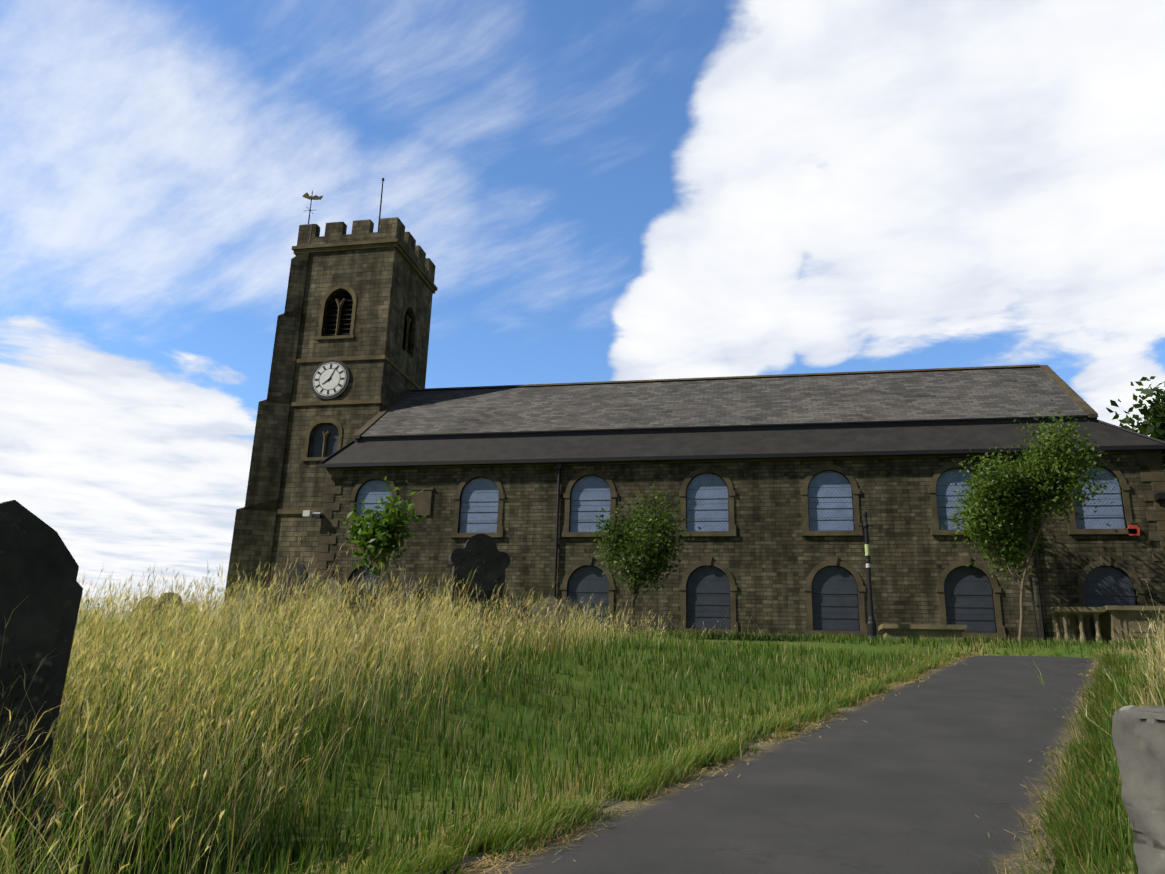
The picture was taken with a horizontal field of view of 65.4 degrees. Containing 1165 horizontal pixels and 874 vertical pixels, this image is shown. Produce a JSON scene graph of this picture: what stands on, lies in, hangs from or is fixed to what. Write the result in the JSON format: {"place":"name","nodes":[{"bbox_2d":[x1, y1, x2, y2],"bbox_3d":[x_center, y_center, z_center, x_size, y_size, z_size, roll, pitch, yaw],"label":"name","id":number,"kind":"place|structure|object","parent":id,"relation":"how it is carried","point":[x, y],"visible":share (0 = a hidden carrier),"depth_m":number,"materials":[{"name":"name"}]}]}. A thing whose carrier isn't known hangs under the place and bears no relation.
{"place":"outdoors","nodes":[
{"label":"outdoors","id":0,"kind":"place"},
{"bbox_2d":[267,247,432,599],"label":"tower walls","id":1,"kind":"structure","parent":0,"point":[389,287],"depth_m":37.95,"materials":[{"name":"brown stone"}]},
{"bbox_2d":[223,249,308,616],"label":"tower buttress","id":2,"kind":"structure","parent":1,"relation":"attached to","point":[254,530],"depth_m":36.86,"materials":[{"name":"brown stone"}]},
{"bbox_2d":[277,178,437,513],"bbox_3d":[-10.003,-1.597,39.730,4.920,22.420,4.920,-2,-16,11],"label":"church tower trim","id":3,"kind":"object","parent":1,"relation":"attached to","point":[330,378],"visible":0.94,"depth_m":38.78,"materials":[{"name":"stone"}]},
{"bbox_2d":[0,538,1164,873],"bbox_3d":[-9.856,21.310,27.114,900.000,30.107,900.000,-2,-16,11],"label":"ground","id":4,"kind":"structure","parent":0,"point":[576,682],"depth_m":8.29,"materials":[{"name":"green plant"}]},
{"bbox_2d":[0,500,82,845],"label":"headstone","id":5,"kind":"object","parent":4,"relation":"on","point":[39,566],"visible":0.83,"depth_m":5.31,"materials":[{"name":"black stone"}]},
{"bbox_2d":[136,596,150,615],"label":"headstone","id":6,"kind":"object","parent":4,"relation":"on","point":[145,603],"visible":0.04,"depth_m":25.59,"materials":[{"name":"grey stone"}]},
{"bbox_2d":[147,592,187,626],"bbox_3d":[-8.960,3.929,19.540,0.996,1.156,0.270,-1,-20,8],"label":"headstone","id":7,"kind":"object","parent":4,"relation":"on","point":[169,593],"visible":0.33,"depth_m":19.59,"materials":[{"name":"grey stone"}]},
{"bbox_2d":[222,588,269,636],"bbox_3d":[-6.274,3.430,17.047,0.960,1.148,0.280,-5,-17,21],"label":"headstone","id":8,"kind":"object","parent":4,"relation":"on","point":[251,592],"visible":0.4,"depth_m":17.05,"materials":[{"name":"grey stone"}]},
{"bbox_2d":[269,590,306,631],"bbox_3d":[-5.702,3.516,17.346,0.998,1.158,0.270,2,-18,0],"label":"headstone","id":9,"kind":"object","parent":4,"relation":"on","point":[286,594],"visible":0.23,"depth_m":17.38,"materials":[{"name":"grey stone"}]},
{"bbox_2d":[276,563,313,618],"bbox_3d":[-7.181,4.222,22.532,1.060,2.179,0.280,0,-16,6],"label":"headstone","id":10,"kind":"object","parent":4,"relation":"on","point":[299,568],"visible":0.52,"depth_m":22.64,"materials":[{"name":"grey stone"}]},
{"bbox_2d":[314,578,343,628],"bbox_3d":[-5.521,3.920,19.868,0.910,1.651,0.280,-3,-16,15],"label":"headstone","id":11,"kind":"object","parent":4,"relation":"on","point":[332,583],"visible":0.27,"depth_m":19.94,"materials":[{"name":"grey stone"}]},
{"bbox_2d":[331,589,382,646],"bbox_3d":[-3.616,3.057,14.693,0.860,1.172,0.280,2,-13,0],"label":"headstone","id":12,"kind":"object","parent":4,"relation":"on","point":[361,591],"visible":0.23,"depth_m":14.68,"materials":[{"name":"grey stone"}]},
{"bbox_2d":[342,476,425,599],"bbox_3d":[-3.563,2.272,15.931,1.601,3.203,1.409,-2,-16,11],"label":"elder sapling","id":13,"kind":"object","parent":4,"relation":"on","point":[391,517],"depth_m":15.95,"materials":[{"name":"green plant"}]},
{"bbox_2d":[385,585,426,641],"bbox_3d":[-3.297,3.373,16.613,0.300,1.391,0.660,26,-2,31],"label":"leaning stone","id":14,"kind":"object","parent":4,"relation":"on","point":[411,589],"visible":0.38,"depth_m":16.50,"materials":[{"name":"grey stone"}]},
{"bbox_2d":[391,576,431,624],"bbox_3d":[-3.473,3.613,18.315,0.960,1.588,0.280,0,-16,7],"label":"headstone","id":15,"kind":"object","parent":4,"relation":"on","point":[414,579],"visible":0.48,"depth_m":18.41,"materials":[{"name":"grey stone"}]},
{"bbox_2d":[447,534,509,643],"bbox_3d":[-1.930,2.903,16.646,1.118,2.239,0.400,6,-17,-16],"label":"lobed monument","id":16,"kind":"object","parent":4,"relation":"on","point":[486,556],"visible":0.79,"depth_m":16.61,"materials":[{"name":"black stone"}]},
{"bbox_2d":[503,598,534,639],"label":"headstone","id":17,"kind":"object","parent":4,"relation":"on","point":[516,606],"visible":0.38,"depth_m":19.00,"materials":[{"name":"grey stone"}]},
{"bbox_2d":[532,597,568,639],"bbox_3d":[-0.712,4.093,19.524,0.960,1.268,0.280,-2,-17,11],"label":"headstone","id":18,"kind":"object","parent":4,"relation":"on","point":[551,602],"visible":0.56,"depth_m":19.53,"materials":[{"name":"grey stone"}]},
{"bbox_2d":[563,600,581,629],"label":"headstone","id":19,"kind":"object","parent":4,"relation":"on","point":[574,604],"visible":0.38,"depth_m":26.07,"materials":[{"name":"grey stone"}]},
{"bbox_2d":[584,476,705,639],"bbox_3d":[1.577,3.312,23.845,3.194,4.554,3.554,-2,-16,11],"label":"tree","id":20,"kind":"object","parent":4,"relation":"on","point":[635,554],"depth_m":23.77,"materials":[{"name":"green plant"}]},
{"bbox_2d":[201,654,1144,873],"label":"grass clippings","id":21,"kind":"object","parent":4,"relation":"on","point":[704,768],"depth_m":6.25,"materials":[{"name":"plant"}]},
{"bbox_2d":[442,658,950,873],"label":"path edge","id":22,"kind":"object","parent":4,"relation":"on","point":[606,804],"depth_m":5.57,"materials":[{"name":"stone"}]},
{"bbox_2d":[276,646,1132,873],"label":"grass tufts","id":23,"kind":"object","parent":4,"relation":"on","point":[1070,803],"visible":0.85,"depth_m":6.66,"materials":[{"name":"green plant"}]},
{"bbox_2d":[858,511,877,639],"bbox_3d":[8.297,4.098,26.265,0.330,3.980,0.343,12,-19,-33],"label":"lamp post","id":24,"kind":"object","parent":4,"relation":"on","point":[871,627],"visible":0.9,"depth_m":26.16,"materials":[{"name":"metal"}]},
{"bbox_2d":[878,624,966,641],"bbox_3d":[9.882,5.876,26.395,2.300,0.750,1.050,-2,-16,11],"label":"slab tomb","id":25,"kind":"object","parent":4,"relation":"on","point":[938,631],"visible":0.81,"depth_m":26.01,"materials":[{"name":"stone"}]},
{"bbox_2d":[932,400,1121,642],"bbox_3d":[12.576,2.510,25.505,4.995,7.093,3.693,-9,-19,32],"label":"young tree","id":26,"kind":"object","parent":4,"relation":"on","point":[1014,492],"depth_m":25.52,"materials":[{"name":"green plant"}]},
{"bbox_2d":[1029,575,1038,641],"bbox_3d":[12.493,4.868,25.057,0.052,2.100,0.060,-2,-16,11],"label":"tree stake","id":27,"kind":"object","parent":4,"relation":"on","point":[1034,611],"visible":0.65,"depth_m":25.07,"materials":[{"name":"paint"}]},
{"bbox_2d":[1047,607,1105,644],"bbox_3d":[13.839,5.429,25.329,1.200,1.250,1.050,-2,-16,11],"label":"table tomb","id":28,"kind":"object","parent":4,"relation":"on","point":[1086,613],"visible":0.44,"depth_m":25.08,"materials":[{"name":"stone"}]},
{"bbox_2d":[1099,605,1164,645],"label":"chest tomb","id":29,"kind":"object","parent":4,"relation":"on","point":[1112,618],"visible":0.67,"depth_m":24.64,"materials":[{"name":"stone"}]},
{"bbox_2d":[1106,382,1164,472],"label":"tree","id":30,"kind":"object","parent":4,"relation":"on","point":[1154,427],"visible":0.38,"depth_m":34.98,"materials":[{"name":"green plant"}]},
{"bbox_2d":[1112,705,1164,873],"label":"headstone","id":31,"kind":"object","parent":4,"relation":"on","point":[1138,734],"visible":1,"depth_m":2.47,"materials":[{"name":"stone"}]},
{"bbox_2d":[1118,376,1164,435],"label":"tree","id":32,"kind":"object","parent":4,"relation":"on","point":[1158,392],"visible":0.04,"depth_m":41.65,"materials":[{"name":"green plant"}]},
{"bbox_3d":[5.175,6.302,34.613,27.320,8.300,10.300,-2,-16,11],"label":"nave","id":33,"kind":"object","parent":4,"relation":"on","visible":0},
{"bbox_2d":[303,453,1164,642],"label":"church fittings","id":34,"kind":"object","parent":33,"relation":"attached to","point":[421,502],"visible":0.65,"depth_m":30.60,"materials":[{"name":"paint"}]},
{"bbox_2d":[0,0,1164,622],"label":"sky","id":35,"kind":"structure","parent":0,"point":[593,190],"materials":[{"name":"blue"}]},
{"bbox_2d":[317,453,1164,643],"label":"nave wall","id":36,"kind":"structure","parent":0,"point":[769,556],"depth_m":29.03,"materials":[{"name":"brown stone"}]},
{"bbox_2d":[312,450,1164,639],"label":"nave dressings","id":37,"kind":"structure","parent":36,"relation":"attached to","point":[1153,458],"depth_m":29.01,"materials":[{"name":"stone"}]},
{"bbox_2d":[355,466,1124,532],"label":"upper windows","id":38,"kind":"structure","parent":36,"relation":"in","point":[831,489],"depth_m":29.77,"materials":[{"name":"glass"}]},
{"bbox_2d":[318,364,1164,467],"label":"roof","id":39,"kind":"structure","parent":36,"relation":"on","point":[958,410],"depth_m":32.54,"materials":[{"name":"grey stone"}]},
{"bbox_2d":[348,566,1135,633],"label":"lower windows","id":40,"kind":"structure","parent":36,"relation":"in","point":[708,603],"depth_m":28.28,"materials":[{"name":"blue glass"}]},
{"bbox_2d":[347,467,1136,632],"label":"nave window bars","id":41,"kind":"object","parent":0,"point":[809,530],"visible":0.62,"depth_m":28.96,"materials":[{"name":"grey metal"}]},
{"bbox_2d":[455,656,1105,873],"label":"path","id":42,"kind":"structure","parent":0,"point":[914,778],"depth_m":6.79,"materials":[{"name":"grey asphalt"}]}
]}

